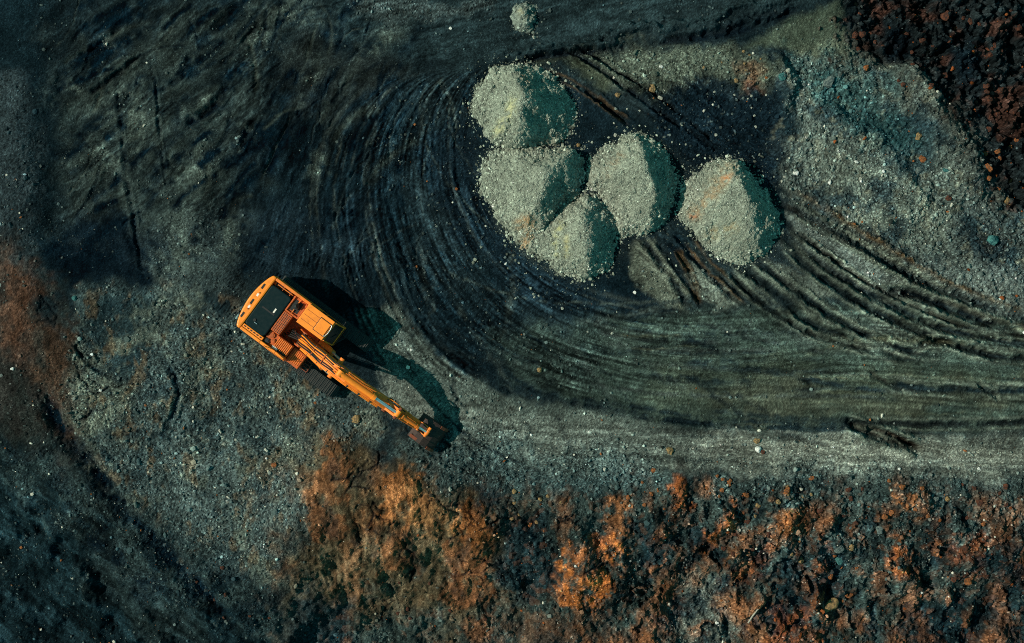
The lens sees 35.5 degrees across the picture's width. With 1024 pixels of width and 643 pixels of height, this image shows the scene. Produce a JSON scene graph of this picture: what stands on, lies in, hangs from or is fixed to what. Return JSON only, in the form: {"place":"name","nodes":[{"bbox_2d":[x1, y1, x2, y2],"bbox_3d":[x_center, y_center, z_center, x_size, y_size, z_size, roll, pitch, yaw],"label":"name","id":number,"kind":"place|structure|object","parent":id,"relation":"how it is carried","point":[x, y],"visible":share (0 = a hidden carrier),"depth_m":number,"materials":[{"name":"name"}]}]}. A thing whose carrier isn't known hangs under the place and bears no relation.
{"place":"outdoors","nodes":[
{"label":"outdoors","id":0,"kind":"place"},
{"bbox_2d":[0,0,1023,642],"bbox_3d":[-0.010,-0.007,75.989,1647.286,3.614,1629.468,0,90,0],"label":"ground","id":1,"kind":"structure","parent":0,"point":[354,212],"depth_m":74.99,"materials":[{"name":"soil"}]},
{"bbox_2d":[237,276,447,451],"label":"excavator","id":2,"kind":"object","parent":1,"relation":"on","point":[292,325],"visible":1,"depth_m":72.91,"materials":[{"name":"metal"}]},
{"bbox_2d":[352,415,359,422],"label":"rock","id":3,"kind":"object","parent":1,"relation":"on","point":[355,418],"visible":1,"depth_m":74.85,"materials":[{"name":"beige stone"}]},
{"bbox_2d":[0,0,1023,642],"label":"rubble","id":4,"kind":"object","parent":1,"relation":"on","point":[616,486],"visible":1,"depth_m":74.97,"materials":[{"name":"stone"}]},
{"bbox_2d":[458,49,587,155],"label":"gravel pile","id":5,"kind":"object","parent":1,"relation":"on","point":[519,105],"visible":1,"depth_m":74.13,"materials":[{"name":"gravel"}]},
{"bbox_2d":[509,1,542,37],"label":"gravel pile","id":6,"kind":"object","parent":1,"relation":"on","point":[523,17],"visible":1,"depth_m":74.80,"materials":[{"name":"gravel"}]},
{"bbox_2d":[465,130,590,263],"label":"gravel pile","id":7,"kind":"object","parent":1,"relation":"on","point":[527,192],"visible":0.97,"depth_m":74.35,"materials":[{"name":"gravel"}]},
{"bbox_2d":[503,182,629,291],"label":"gravel pile","id":8,"kind":"object","parent":1,"relation":"on","point":[574,238],"visible":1,"depth_m":74.40,"materials":[{"name":"gravel"}]},
{"bbox_2d":[578,122,686,245],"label":"gravel pile","id":9,"kind":"object","parent":1,"relation":"on","point":[633,179],"visible":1,"depth_m":74.32,"materials":[{"name":"gravel"}]},
{"bbox_2d":[649,84,655,91],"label":"rock","id":10,"kind":"object","parent":1,"relation":"on","point":[652,88],"visible":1,"depth_m":74.83,"materials":[{"name":"beige stone"}]},
{"bbox_2d":[666,447,673,454],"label":"rock","id":11,"kind":"object","parent":1,"relation":"on","point":[669,450],"visible":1,"depth_m":74.85,"materials":[{"name":"beige stone"}]},
{"bbox_2d":[668,143,791,277],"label":"gravel pile","id":12,"kind":"object","parent":1,"relation":"on","point":[729,212],"visible":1,"depth_m":74.35,"materials":[{"name":"gravel"}]},
{"bbox_2d":[743,518,750,523],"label":"rock","id":13,"kind":"object","parent":1,"relation":"on","point":[746,521],"visible":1,"depth_m":75.52,"materials":[{"name":"brown stone"}]},
{"bbox_2d":[753,438,760,443],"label":"rock","id":14,"kind":"object","parent":1,"relation":"on","point":[756,440],"visible":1,"depth_m":74.86,"materials":[{"name":"brown stone"}]},
{"bbox_2d":[755,446,760,452],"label":"rock","id":15,"kind":"object","parent":1,"relation":"on","point":[757,449],"visible":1,"depth_m":74.86,"materials":[{"name":"white stone"}]},
{"bbox_2d":[778,72,786,80],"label":"rock","id":16,"kind":"object","parent":1,"relation":"on","point":[781,77],"visible":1,"depth_m":74.41,"materials":[{"name":"teal stone"}]},
{"bbox_2d":[783,487,790,493],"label":"rock","id":17,"kind":"object","parent":1,"relation":"on","point":[787,490],"visible":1,"depth_m":74.56,"materials":[{"name":"orange stone"}]},
{"bbox_2d":[823,76,834,87],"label":"rock","id":18,"kind":"object","parent":1,"relation":"on","point":[828,82],"visible":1,"depth_m":74.77,"materials":[{"name":"grey stone"}]},
{"bbox_2d":[824,598,838,611],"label":"rock","id":19,"kind":"object","parent":1,"relation":"on","point":[831,604],"visible":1,"depth_m":76.59,"materials":[{"name":"beige stone"}]},
{"bbox_2d":[834,545,843,552],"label":"rock","id":20,"kind":"object","parent":1,"relation":"on","point":[840,549],"visible":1,"depth_m":75.13,"materials":[{"name":"grey stone"}]},
{"bbox_2d":[835,557,842,564],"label":"rock","id":21,"kind":"object","parent":1,"relation":"on","point":[839,561],"visible":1,"depth_m":76.25,"materials":[{"name":"stone"}]},
{"bbox_2d":[848,544,853,550],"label":"rock","id":22,"kind":"object","parent":1,"relation":"on","point":[851,547],"visible":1,"depth_m":75.36,"materials":[{"name":"beige stone"}]},
{"bbox_2d":[852,31,858,38],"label":"rock","id":23,"kind":"object","parent":1,"relation":"on","point":[855,34],"visible":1,"depth_m":75.21,"materials":[{"name":"brown stone"}]},
{"bbox_2d":[876,526,882,533],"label":"rock","id":24,"kind":"object","parent":1,"relation":"on","point":[879,529],"visible":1,"depth_m":75.02,"materials":[{"name":"grey stone"}]},
{"bbox_2d":[915,132,921,139],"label":"rock","id":25,"kind":"object","parent":1,"relation":"on","point":[918,136],"visible":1,"depth_m":74.75,"materials":[{"name":"beige stone"}]},
{"bbox_2d":[915,167,922,173],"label":"rock","id":26,"kind":"object","parent":1,"relation":"on","point":[918,170],"visible":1,"depth_m":74.85,"materials":[{"name":"grey stone"}]},
{"bbox_2d":[919,155,925,162],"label":"rock","id":27,"kind":"object","parent":1,"relation":"on","point":[922,158],"visible":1,"depth_m":74.82,"materials":[{"name":"orange stone"}]},
{"bbox_2d":[940,10,949,20],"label":"rock","id":28,"kind":"object","parent":1,"relation":"on","point":[944,16],"visible":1,"depth_m":75.08,"materials":[{"name":"brown stone"}]},
{"bbox_2d":[964,578,971,584],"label":"rock","id":29,"kind":"object","parent":1,"relation":"on","point":[967,581],"visible":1,"depth_m":76.08,"materials":[{"name":"orange stone"}]},
{"bbox_2d":[976,499,983,505],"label":"rock","id":30,"kind":"object","parent":1,"relation":"on","point":[979,502],"visible":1,"depth_m":74.86,"materials":[{"name":"brown stone"}]},
{"bbox_2d":[983,48,992,58],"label":"rock","id":31,"kind":"object","parent":1,"relation":"on","point":[988,53],"visible":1,"depth_m":75.09,"materials":[{"name":"brown stone"}]},
{"bbox_2d":[985,163,992,171],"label":"rock","id":32,"kind":"object","parent":1,"relation":"on","point":[989,167],"visible":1,"depth_m":74.68,"materials":[{"name":"orange stone"}]},
{"bbox_2d":[986,235,998,245],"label":"rock","id":33,"kind":"object","parent":1,"relation":"on","point":[993,240],"visible":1,"depth_m":74.78,"materials":[{"name":"teal stone"}]},
{"bbox_2d":[990,95,996,103],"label":"rock","id":34,"kind":"object","parent":1,"relation":"on","point":[994,99],"visible":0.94,"depth_m":75.76,"materials":[{"name":"black stone"}]},
{"bbox_2d":[997,87,1003,93],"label":"rock","id":35,"kind":"object","parent":1,"relation":"on","point":[1000,90],"visible":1,"depth_m":75.19,"materials":[{"name":"brown stone"}]},
{"bbox_2d":[1003,483,1008,489],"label":"rock","id":36,"kind":"object","parent":1,"relation":"on","point":[1006,486],"visible":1,"depth_m":74.78,"materials":[{"name":"brown stone"}]},
{"bbox_2d":[1004,197,1010,204],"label":"rock","id":37,"kind":"object","parent":1,"relation":"on","point":[1006,200],"visible":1,"depth_m":75.23,"materials":[{"name":"beige stone"}]},
{"bbox_2d":[1015,24,1021,30],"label":"rock","id":38,"kind":"object","parent":1,"relation":"on","point":[1018,27],"visible":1,"depth_m":75.05,"materials":[{"name":"brown stone"}]}
]}

